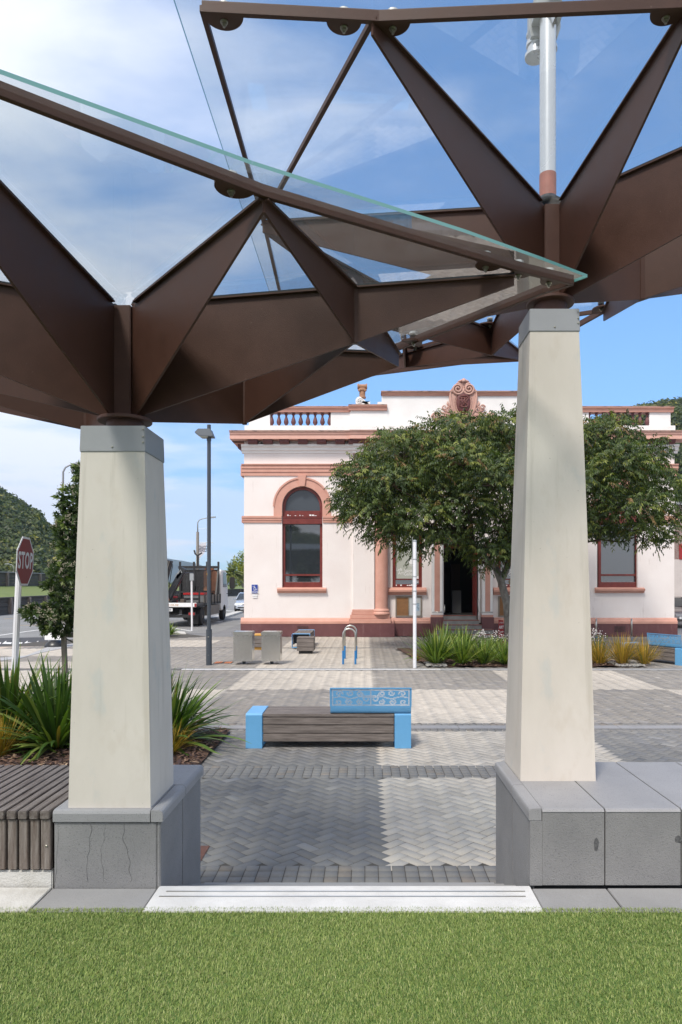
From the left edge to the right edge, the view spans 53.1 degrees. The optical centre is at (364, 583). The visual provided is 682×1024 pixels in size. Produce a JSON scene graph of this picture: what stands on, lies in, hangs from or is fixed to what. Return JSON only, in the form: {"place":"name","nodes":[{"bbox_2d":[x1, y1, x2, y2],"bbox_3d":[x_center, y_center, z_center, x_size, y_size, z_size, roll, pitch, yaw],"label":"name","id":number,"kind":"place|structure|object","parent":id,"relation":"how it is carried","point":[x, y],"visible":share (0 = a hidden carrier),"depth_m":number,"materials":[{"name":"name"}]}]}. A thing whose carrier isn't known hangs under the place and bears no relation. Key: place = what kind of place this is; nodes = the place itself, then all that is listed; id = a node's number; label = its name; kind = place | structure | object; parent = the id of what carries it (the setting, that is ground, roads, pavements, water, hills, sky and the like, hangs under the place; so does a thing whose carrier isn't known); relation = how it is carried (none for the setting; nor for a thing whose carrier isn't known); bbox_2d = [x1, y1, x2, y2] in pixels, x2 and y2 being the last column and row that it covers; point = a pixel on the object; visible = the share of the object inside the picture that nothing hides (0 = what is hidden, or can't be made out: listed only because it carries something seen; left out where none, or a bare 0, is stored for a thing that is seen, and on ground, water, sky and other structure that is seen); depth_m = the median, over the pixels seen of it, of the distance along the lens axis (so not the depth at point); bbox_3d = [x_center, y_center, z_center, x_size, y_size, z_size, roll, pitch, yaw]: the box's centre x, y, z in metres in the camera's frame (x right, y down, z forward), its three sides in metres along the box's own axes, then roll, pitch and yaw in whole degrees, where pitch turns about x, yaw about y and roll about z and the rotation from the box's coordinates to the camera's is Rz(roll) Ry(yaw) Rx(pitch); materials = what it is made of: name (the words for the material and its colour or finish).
{"place":"outdoors","nodes":[
{"label":"outdoors","id":0,"kind":"place"},
{"bbox_2d":[0,592,243,640],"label":"road","id":1,"kind":"structure","parent":0,"point":[6,624],"depth_m":35.49,"materials":[{"name":"grey asphalt"}]},
{"bbox_2d":[0,637,47,645],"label":"speed table","id":2,"kind":"object","parent":1,"relation":"on","point":[29,639],"visible":0.33,"depth_m":25.99,"materials":[{"name":"concrete"}]},
{"bbox_2d":[0,589,243,614],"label":"flood wall","id":3,"kind":"structure","parent":1,"relation":"on","point":[10,603],"depth_m":51.18,"materials":[{"name":"grey concrete"}]},
{"bbox_2d":[190,573,193,630],"bbox_3d":[-7.869,0.840,31.000,0.160,2.620,0.140,0,0,0],"label":"white post","id":4,"kind":"object","parent":1,"relation":"on","point":[191,576],"visible":1,"depth_m":30.96,"materials":[{"name":"silver metal"}]},
{"bbox_2d":[167,550,234,624],"bbox_3d":[-9.350,0.095,38.127,3.000,4.110,8.345,0,0,0],"label":"crane truck","id":5,"kind":"object","parent":1,"relation":"on","point":[180,603],"visible":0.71,"depth_m":38.95,"materials":[{"name":"white metal"}]},
{"bbox_2d":[196,516,215,565],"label":"street light","id":6,"kind":"object","parent":1,"relation":"on","point":[201,547],"visible":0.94,"depth_m":59.96,"materials":[{"name":"metal"}]},
{"bbox_2d":[211,609,243,619],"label":"kerb","id":7,"kind":"structure","parent":1,"relation":"on","point":[231,614],"depth_m":45.49,"materials":[{"name":"concrete"}]},
{"bbox_2d":[233,592,243,610],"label":"parked car","id":8,"kind":"object","parent":1,"relation":"on","point":[239,603],"visible":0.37,"depth_m":51.63,"materials":[{"name":"silver metal"}]},
{"bbox_2d":[0,585,243,596],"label":"grass bank","id":9,"kind":"structure","parent":0,"point":[7,591],"depth_m":59.87,"materials":[{"name":"green plant"}]},
{"bbox_2d":[224,561,243,584],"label":"palm","id":10,"kind":"object","parent":9,"relation":"on","point":[238,575],"visible":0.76,"depth_m":117.18,"materials":[{"name":"green plant"}]},
{"bbox_2d":[226,551,243,587],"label":"tree","id":11,"kind":"object","parent":9,"relation":"on","point":[239,565],"visible":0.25,"depth_m":122.72,"materials":[{"name":"green plant"}]},
{"bbox_2d":[167,558,238,583],"bbox_3d":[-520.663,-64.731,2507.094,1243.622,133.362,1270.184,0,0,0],"label":"mountains","id":12,"kind":"structure","parent":0,"point":[175,569],"depth_m":2443.57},
{"bbox_2d":[254,633,260,649],"bbox_3d":[-3.500,1.897,22.400,0.520,0.505,0.520,0,0,0],"label":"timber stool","id":13,"kind":"object","parent":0,"point":[257,641],"visible":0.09,"depth_m":22.14,"materials":[{"name":"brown wood"}]},
{"bbox_2d":[0,634,681,881],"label":"pavement","id":14,"kind":"structure","parent":0,"point":[457,696],"depth_m":8.69,"materials":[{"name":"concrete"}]},
{"bbox_2d":[11,536,33,671],"bbox_3d":[-5.080,0.734,9.953,0.267,2.833,0.713,0,0,-9],"label":"stop sign","id":15,"kind":"object","parent":14,"relation":"on","point":[24,561],"visible":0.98,"depth_m":9.96,"materials":[{"name":"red metal"}]},
{"bbox_2d":[0,765,68,889],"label":"slatted seat","id":16,"kind":"object","parent":14,"relation":"on","point":[33,797],"visible":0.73,"depth_m":3.60,"materials":[{"name":"brown wood"}]},
{"bbox_2d":[0,643,72,660],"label":"kerb","id":17,"kind":"structure","parent":14,"relation":"on","point":[46,649],"depth_m":21.53,"materials":[{"name":"concrete"}]},
{"bbox_2d":[17,460,79,642],"bbox_3d":[-4.172,0.136,10.098,1.196,3.989,1.579,0,0,42],"label":"young tree","id":18,"kind":"object","parent":14,"relation":"on","point":[51,616],"visible":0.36,"depth_m":9.79,"materials":[{"name":"green plant"}]},
{"bbox_2d":[44,622,63,646],"bbox_3d":[-10.603,1.575,23.340,0.675,1.150,0.680,0,0,-21],"label":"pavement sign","id":19,"kind":"object","parent":14,"relation":"on","point":[51,642],"visible":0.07,"depth_m":23.14,"materials":[{"name":"rubber"}]},
{"bbox_2d":[0,729,229,765],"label":"mulch bed","id":20,"kind":"object","parent":14,"relation":"on","point":[205,753],"visible":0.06,"depth_m":8.35,"materials":[{"name":"brown soil"}]},
{"bbox_2d":[0,710,29,756],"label":"golden grass","id":21,"kind":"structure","parent":20,"relation":"on","point":[4,744],"depth_m":8.31,"materials":[{"name":"yellow plant"}]},
{"bbox_2d":[0,653,71,764],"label":"flax plant","id":22,"kind":"object","parent":20,"relation":"on","point":[54,734],"visible":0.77,"depth_m":8.52,"materials":[{"name":"green plant"}]},
{"bbox_2d":[0,642,71,754],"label":"flax plant","id":23,"kind":"object","parent":20,"relation":"on","point":[7,688],"visible":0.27,"depth_m":8.91,"materials":[{"name":"green plant"}]},
{"bbox_2d":[9,656,72,749],"bbox_3d":[-4.285,1.552,9.590,2.099,1.117,2.187,0,0,3],"label":"flax plant","id":24,"kind":"object","parent":20,"relation":"on","point":[69,682],"visible":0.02,"depth_m":9.51,"materials":[{"name":"green plant"}]},
{"bbox_2d":[61,633,72,687],"bbox_3d":[-3.985,1.425,9.982,0.932,1.452,0.099,0,0,0],"label":"tree stake","id":25,"kind":"object","parent":20,"relation":"on","point":[63,647],"visible":0.17,"depth_m":9.97,"materials":[{"name":"wood"}]},
{"bbox_2d":[172,719,202,754],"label":"golden grass","id":26,"kind":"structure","parent":20,"relation":"on","point":[175,746],"depth_m":8.42,"materials":[{"name":"yellow plant"}]},
{"bbox_2d":[171,669,226,743],"bbox_3d":[-2.952,1.530,9.424,2.216,1.160,2.017,0,0,-12],"label":"flax plant","id":27,"kind":"object","parent":20,"relation":"on","point":[173,687],"visible":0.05,"depth_m":9.40,"materials":[{"name":"green plant"}]},
{"bbox_2d":[171,668,249,755],"bbox_3d":[-2.674,1.524,8.959,2.219,1.172,2.299,0,0,-28],"label":"flax plant","id":28,"kind":"object","parent":20,"relation":"on","point":[190,713],"visible":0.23,"depth_m":8.88,"materials":[{"name":"green plant"}]},
{"bbox_2d":[0,657,624,765],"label":"mulch chips","id":29,"kind":"object","parent":20,"relation":"on","point":[195,747],"visible":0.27,"depth_m":8.43,"materials":[{"name":"brown wood"}]},
{"bbox_2d":[53,765,203,888],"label":"stone plinth","id":30,"kind":"structure","parent":14,"relation":"on","point":[156,845],"depth_m":3.59,"materials":[{"name":"grey"}]},
{"bbox_2d":[68,426,173,807],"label":"pillar","id":31,"kind":"structure","parent":30,"relation":"on","point":[121,745],"depth_m":3.65,"materials":[{"name":"beige paint"}]},
{"bbox_2d":[0,69,586,428],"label":"glass canopy","id":32,"kind":"object","parent":31,"relation":"on","point":[179,342],"visible":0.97,"depth_m":3.58,"materials":[{"name":"brown paint"}]},
{"bbox_2d":[195,424,214,664],"bbox_3d":[-4.226,-1.025,18.030,0.480,6.350,0.320,0,0,0],"label":"lamp post","id":33,"kind":"object","parent":14,"relation":"on","point":[207,434],"visible":1,"depth_m":17.99,"materials":[{"name":"grey metal"}]},
{"bbox_2d":[200,846,209,861],"bbox_3d":[-1.445,2.151,5.415,0.350,0.017,0.330,0,0,0],"label":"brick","id":34,"kind":"object","parent":14,"relation":"on","point":[203,850],"visible":0.21,"depth_m":5.48,"materials":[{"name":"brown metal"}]},
{"bbox_2d":[233,631,254,663],"bbox_3d":[-3.244,1.710,18.300,0.524,0.880,0.424,0,0,0],"label":"litter bin","id":35,"kind":"object","parent":14,"relation":"on","point":[243,646],"visible":1,"depth_m":18.10,"materials":[{"name":"silver metal"}]},
{"bbox_2d":[261,631,282,663],"bbox_3d":[-2.498,1.710,18.300,0.524,0.880,0.424,0,0,0],"label":"litter bin","id":36,"kind":"object","parent":14,"relation":"on","point":[271,646],"visible":1,"depth_m":18.10,"materials":[{"name":"silver metal"}]},
{"bbox_2d":[292,629,314,647],"bbox_3d":[-2.106,1.873,23.480,0.600,0.457,2.160,0,0,0],"label":"bench","id":37,"kind":"object","parent":14,"relation":"on","point":[304,632],"visible":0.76,"depth_m":22.72,"materials":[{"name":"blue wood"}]},
{"bbox_2d":[297,636,314,653],"bbox_3d":[-1.828,1.897,21.150,0.520,0.505,0.520,0,0,0],"label":"timber stool","id":38,"kind":"object","parent":14,"relation":"on","point":[305,644],"visible":1,"depth_m":20.89,"materials":[{"name":"grey wood"}]},
{"bbox_2d":[181,669,440,669],"bbox_3d":[-1.350,2.157,17.130,6.494,0.026,0.130,0,0,0],"label":"drainage strip","id":39,"kind":"object","parent":14,"relation":"on","point":[310,669],"visible":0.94,"depth_m":17.07,"materials":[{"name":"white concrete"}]},
{"bbox_2d":[246,688,411,747],"bbox_3d":[-0.475,1.750,9.168,2.164,0.803,0.664,0,0,0],"label":"bench","id":40,"kind":"object","parent":14,"relation":"on","point":[349,723],"visible":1,"depth_m":8.91,"materials":[{"name":"brown wood"}]},
{"bbox_2d":[1,668,681,668],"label":"paving band","id":41,"kind":"object","parent":14,"relation":"on","point":[375,668],"visible":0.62,"depth_m":17.29,"materials":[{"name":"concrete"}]},
{"bbox_2d":[8,670,681,670],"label":"paving band","id":42,"kind":"object","parent":14,"relation":"on","point":[387,670],"visible":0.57,"depth_m":16.90,"materials":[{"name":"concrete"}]},
{"bbox_2d":[200,866,495,883],"bbox_3d":[2.050,2.149,4.900,8.094,0.005,0.594,0,0,0],"label":"paving band","id":43,"kind":"object","parent":14,"relation":"on","point":[369,874],"visible":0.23,"depth_m":5.04,"materials":[{"name":"concrete"}]},
{"bbox_2d":[192,884,503,884],"bbox_3d":[-0.105,2.012,4.100,1.950,0.276,0.330,0,0,0],"label":"step","id":44,"kind":"object","parent":14,"relation":"on","point":[347,884],"visible":0.16,"depth_m":4.25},
{"bbox_2d":[201,766,495,777],"bbox_3d":[3.550,2.149,7.810,11.094,0.006,0.494,0,0,0],"label":"paving band","id":45,"kind":"object","parent":14,"relation":"on","point":[364,772],"visible":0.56,"depth_m":7.76,"materials":[{"name":"concrete"}]},
{"bbox_2d":[204,882,493,883],"bbox_3d":[-0.105,2.080,4.430,1.950,0.139,0.330,0,0,0],"label":"step","id":46,"kind":"object","parent":14,"relation":"on","point":[349,883],"visible":0.16,"depth_m":4.58,"materials":[{"name":"grey concrete"}]},
{"bbox_2d":[342,628,355,663],"bbox_3d":[-0.418,1.663,18.223,0.384,0.974,0.053,0,0,0],"label":"bike hoop","id":47,"kind":"object","parent":14,"relation":"on","point":[353,630],"visible":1,"depth_m":18.20,"materials":[{"name":"silver metal"}]},
{"bbox_2d":[344,625,356,658],"bbox_3d":[-0.412,1.663,19.600,0.384,0.974,0.053,0,0,0],"label":"bike hoop","id":48,"kind":"object","parent":14,"relation":"on","point":[345,641],"visible":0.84,"depth_m":19.58,"materials":[{"name":"silver metal"}]},
{"bbox_2d":[412,539,416,667],"bbox_3d":[1.270,0.500,17.420,0.105,3.300,0.102,0,0,26],"label":"white post","id":49,"kind":"object","parent":14,"relation":"on","point":[414,576],"visible":1,"depth_m":17.39,"materials":[{"name":"silver metal"}]},
{"bbox_2d":[180,729,681,731],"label":"paving band","id":50,"kind":"object","parent":14,"relation":"on","point":[494,730],"visible":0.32,"depth_m":9.99,"materials":[{"name":"concrete"}]},
{"bbox_2d":[198,725,681,728],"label":"drainage strip","id":51,"kind":"object","parent":14,"relation":"on","point":[504,726],"visible":0.33,"depth_m":10.24,"materials":[{"name":"grey concrete"}]},
{"bbox_2d":[209,723,681,725],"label":"paving band","id":52,"kind":"object","parent":14,"relation":"on","point":[219,724],"visible":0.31,"depth_m":10.43,"materials":[{"name":"concrete"}]},
{"bbox_2d":[431,615,497,638],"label":"entrance steps","id":53,"kind":"structure","parent":14,"relation":"on","point":[473,624],"depth_m":27.29,"materials":[{"name":"grey concrete"}]},
{"bbox_2d":[498,620,503,644],"bbox_3d":[4.595,1.680,22.997,0.202,0.940,0.026,0,0,0],"label":"gallery board","id":54,"kind":"object","parent":14,"relation":"on","point":[500,626],"visible":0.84,"depth_m":22.99,"materials":[{"name":"red"}]},
{"bbox_2d":[323,403,681,648],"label":"street tree","id":55,"kind":"object","parent":14,"relation":"on","point":[456,465],"visible":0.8,"depth_m":20.47,"materials":[{"name":"green plant"}]},
{"bbox_2d":[397,648,648,666],"bbox_3d":[4.175,2.124,20.000,6.250,0.088,5.000,0,0,0],"label":"mulch bed","id":56,"kind":"object","parent":14,"relation":"on","point":[407,651],"visible":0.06,"depth_m":18.05,"materials":[{"name":"brown soil"}]},
{"bbox_2d":[417,621,475,658],"bbox_3d":[2.255,1.549,19.220,1.968,1.121,1.987,0,0,0],"label":"flax plant","id":57,"kind":"object","parent":56,"relation":"on","point":[443,631],"visible":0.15,"depth_m":19.09,"materials":[{"name":"green plant"}]},
{"bbox_2d":[442,631,488,665],"bbox_3d":[2.578,1.667,17.843,1.433,0.886,1.510,0,0,29],"label":"flax plant","id":58,"kind":"object","parent":56,"relation":"on","point":[462,656],"visible":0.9,"depth_m":17.75,"materials":[{"name":"green plant"}]},
{"bbox_2d":[446,623,484,651],"bbox_3d":[2.803,1.603,19.601,1.798,1.014,1.780,0,0,-31],"label":"flax plant","id":59,"kind":"object","parent":56,"relation":"on","point":[461,634],"visible":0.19,"depth_m":19.55,"materials":[{"name":"green plant"}]},
{"bbox_2d":[462,638,503,663],"bbox_3d":[3.144,1.737,17.948,1.272,0.746,1.206,0,0,-1],"label":"flax plant","id":60,"kind":"object","parent":56,"relation":"on","point":[484,657],"visible":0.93,"depth_m":17.79,"materials":[{"name":"green plant"}]},
{"bbox_2d":[471,629,494,648],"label":"flowering plant","id":61,"kind":"object","parent":56,"relation":"on","point":[483,639],"visible":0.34,"depth_m":19.76,"materials":[{"name":"grey plant"}]},
{"bbox_2d":[474,636,507,651],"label":"flax plant","id":62,"kind":"object","parent":56,"relation":"on","point":[497,639],"visible":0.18,"depth_m":18.92,"materials":[{"name":"green plant"}]},
{"bbox_2d":[484,639,507,663],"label":"flax plant","id":63,"kind":"object","parent":56,"relation":"on","point":[503,659],"visible":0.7,"depth_m":17.78,"materials":[{"name":"green plant"}]},
{"bbox_2d":[488,630,507,645],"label":"flowering plant","id":64,"kind":"object","parent":56,"relation":"on","point":[494,637],"visible":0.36,"depth_m":19.57,"materials":[{"name":"grey plant"}]},
{"bbox_2d":[591,628,614,657],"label":"flowering plant","id":65,"kind":"object","parent":56,"relation":"on","point":[593,637],"visible":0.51,"depth_m":18.93,"materials":[{"name":"grey plant"}]},
{"bbox_2d":[591,638,617,663],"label":"golden grass","id":66,"kind":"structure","parent":56,"relation":"on","point":[598,654],"depth_m":17.81,"materials":[{"name":"yellow plant"}]},
{"bbox_2d":[441,669,681,669],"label":"drainage strip","id":67,"kind":"object","parent":14,"relation":"on","point":[592,669],"visible":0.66,"depth_m":17.07,"materials":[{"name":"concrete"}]},
{"bbox_2d":[495,761,681,889],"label":"stone plinth","id":68,"kind":"structure","parent":14,"relation":"on","point":[616,825],"depth_m":3.60,"materials":[{"name":"grey stone"}]},
{"bbox_2d":[505,309,595,780],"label":"pillar","id":69,"kind":"structure","parent":68,"relation":"on","point":[549,722],"depth_m":4.15,"materials":[{"name":"beige paint"}]},
{"bbox_2d":[174,0,681,376],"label":"glass canopy","id":70,"kind":"object","parent":69,"relation":"on","point":[609,228],"visible":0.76,"depth_m":3.96,"materials":[{"name":"brown paint"}]},
{"bbox_2d":[525,0,561,204],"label":"floodlight pole","id":71,"kind":"object","parent":70,"relation":"on","point":[541,38],"visible":0.82,"depth_m":4.38,"materials":[{"name":"silver metal"}]},
{"bbox_2d":[619,633,681,665],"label":"bench","id":72,"kind":"object","parent":14,"relation":"on","point":[672,652],"visible":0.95,"depth_m":18.26,"materials":[{"name":"blue wood"}]},
{"bbox_2d":[0,0,681,569],"label":"sky","id":73,"kind":"structure","parent":0,"point":[128,216],"materials":[{"name":"blue"}]},
{"bbox_2d":[186,584,681,636],"bbox_3d":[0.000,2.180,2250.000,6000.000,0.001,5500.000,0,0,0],"label":"ground","id":74,"kind":"structure","parent":0,"point":[227,632],"depth_m":29.89,"materials":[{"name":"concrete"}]},
{"bbox_2d":[178,885,515,885],"bbox_3d":[-0.105,1.944,3.770,1.950,0.413,0.330,0,0,0],"label":"step","id":75,"kind":"object","parent":74,"relation":"on","point":[346,885],"visible":0.16,"depth_m":3.93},
{"bbox_2d":[143,886,543,912],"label":"sill slab","id":76,"kind":"structure","parent":75,"relation":"on","point":[528,901],"depth_m":3.45,"materials":[{"name":"white concrete"}]},
{"bbox_2d":[159,891,525,896],"bbox_3d":[-0.110,1.596,3.506,1.880,0.006,0.065,0,0,0],"label":"step grip strip","id":77,"kind":"object","parent":76,"relation":"on","point":[343,896],"visible":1,"depth_m":3.47,"materials":[{"name":"silver metal"}]},
{"bbox_2d":[229,384,681,636],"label":"bank building","id":78,"kind":"structure","parent":74,"relation":"on","point":[307,565],"depth_m":27.76,"materials":[{"name":"white paint"}]},
{"bbox_2d":[251,584,258,597],"bbox_3d":[-4.479,0.300,27.718,0.326,0.547,0.024,0,0,0],"label":"access sign","id":79,"kind":"object","parent":78,"relation":"attached to","point":[254,590],"visible":1,"depth_m":27.72,"materials":[{"name":"metal"}]},
{"bbox_2d":[282,487,321,586],"bbox_3d":[-2.545,-1.897,27.880,1.649,4.127,0.240,0,0,0],"label":"window frame","id":80,"kind":"structure","parent":78,"relation":"in","point":[302,506],"depth_m":27.96,"materials":[{"name":"red paint"}]},
{"bbox_2d":[392,534,421,586],"bbox_3d":[1.738,-1.058,28.087,1.217,2.450,0.143,0,0,0],"label":"window frame","id":81,"kind":"structure","parent":78,"relation":"in","point":[401,575],"depth_m":28.12,"materials":[{"name":"red paint"}]},
{"bbox_2d":[395,596,421,616],"bbox_3d":[1.790,0.925,27.950,1.076,0.848,0.060,0,0,0],"label":"notice board","id":82,"kind":"object","parent":78,"relation":"attached to","point":[403,606],"visible":0.88,"depth_m":27.94,"materials":[{"name":"brown wood"}]},
{"bbox_2d":[450,564,459,611],"bbox_3d":[4.110,0.194,31.030,0.423,2.187,0.100,0,0,0],"label":"inner door","id":83,"kind":"structure","parent":78,"relation":"in","point":[454,568],"depth_m":30.98,"materials":[{"name":"brown"}]},
{"bbox_2d":[431,378,493,420],"bbox_3d":[3.987,-7.367,27.640,2.660,1.879,0.300,0,0,0],"label":"crest","id":84,"kind":"object","parent":78,"relation":"on","point":[459,402],"visible":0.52,"depth_m":27.58,"materials":[{"name":"pink"}]},
{"bbox_2d":[472,553,476,614],"bbox_3d":[4.561,-0.159,28.430,0.075,2.893,0.900,0,0,0],"label":"door","id":85,"kind":"structure","parent":78,"relation":"in","point":[475,577],"depth_m":27.99,"materials":[{"name":"red paint"}]},
{"bbox_2d":[498,596,509,616],"bbox_3d":[6.007,0.925,27.950,1.076,0.848,0.060,0,0,0],"label":"notice board","id":86,"kind":"object","parent":78,"relation":"attached to","point":[500,609],"visible":0.26,"depth_m":27.93,"materials":[{"name":"brown wood"}]},
{"bbox_2d":[498,532,510,586],"bbox_3d":[6.059,-1.058,28.087,1.217,2.450,0.143,0,0,0],"label":"window frame","id":87,"kind":"structure","parent":78,"relation":"in","point":[509,574],"depth_m":28.13,"materials":[{"name":"red paint"}]},
{"bbox_2d":[597,488,636,586],"bbox_3d":[10.368,-1.897,27.880,1.649,4.127,0.240,0,0,0],"label":"window frame","id":88,"kind":"structure","parent":78,"relation":"in","point":[617,568],"depth_m":27.96,"materials":[{"name":"red paint"}]},
{"bbox_2d":[674,596,681,621],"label":"parked car","id":89,"kind":"object","parent":74,"relation":"on","point":[678,607],"visible":0.22,"depth_m":34.14,"materials":[{"name":"white metal"}]},
{"bbox_2d":[424,661,644,666],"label":"gravel","id":90,"kind":"structure","parent":0,"point":[631,664],"depth_m":17.65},
{"bbox_2d":[406,627,468,663],"bbox_3d":[1.887,1.576,17.929,1.892,1.068,1.874,0,0,31],"label":"flax plant","id":91,"kind":"object","parent":90,"relation":"on","point":[433,652],"visible":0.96,"depth_m":17.78,"materials":[{"name":"green plant"}]},
{"bbox_2d":[600,633,645,663],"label":"golden grass","id":92,"kind":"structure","parent":90,"relation":"on","point":[622,653],"depth_m":17.83,"materials":[{"name":"yellow plant"}]},
{"bbox_2d":[618,634,666,663],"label":"golden grass","id":93,"kind":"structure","parent":90,"relation":"on","point":[643,658],"depth_m":17.87,"materials":[{"name":"yellow plant"}]},
{"bbox_2d":[636,415,681,500],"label":"hill","id":94,"kind":"structure","parent":0,"point":[675,457],"depth_m":151.03,"materials":[{"name":"green plant"}]},
{"bbox_2d":[591,396,681,500],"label":"forest","id":95,"kind":"object","parent":94,"relation":"on","point":[676,415],"visible":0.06,"depth_m":169.13,"materials":[{"name":"green plant"}]},
{"bbox_2d":[674,502,681,624],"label":"brick building","id":96,"kind":"structure","parent":0,"point":[677,570],"depth_m":35.98,"materials":[{"name":"white paint"}]},
{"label":"grass bank","id":97,"kind":"structure","parent":0,"visible":0},
{"bbox_2d":[0,571,57,585],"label":"flood wall","id":98,"kind":"structure","parent":97,"relation":"on","point":[6,578],"depth_m":64.89,"materials":[{"name":"grey concrete"}]},
{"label":"hill","id":99,"kind":"structure","parent":0,"visible":0},
{"bbox_2d":[0,486,176,593],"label":"forest","id":100,"kind":"object","parent":99,"relation":"on","point":[20,518],"visible":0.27,"depth_m":140.30,"materials":[{"name":"green plant"}]},
{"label":"terrace","id":101,"kind":"structure","parent":0,"visible":0},
{"bbox_2d":[0,888,50,912],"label":"paving slab","id":102,"kind":"structure","parent":101,"relation":"on","point":[17,898],"depth_m":3.47,"materials":[{"name":"concrete"}]},
{"bbox_2d":[32,889,156,911],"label":"paving slab","id":103,"kind":"structure","parent":101,"relation":"on","point":[90,898],"depth_m":3.46,"materials":[{"name":"grey concrete"}]},
{"bbox_2d":[0,905,681,1023],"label":"lawn","id":104,"kind":"structure","parent":101,"relation":"on","point":[358,968],"depth_m":2.82,"materials":[{"name":"green plant"}]},
{"bbox_2d":[532,889,621,911],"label":"paving slab","id":105,"kind":"structure","parent":101,"relation":"on","point":[584,899],"depth_m":3.46,"materials":[{"name":"grey concrete"}]},
{"bbox_2d":[607,888,681,912],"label":"paving slab","id":106,"kind":"structure","parent":101,"relation":"on","point":[649,898],"depth_m":3.47,"materials":[{"name":"grey concrete"}]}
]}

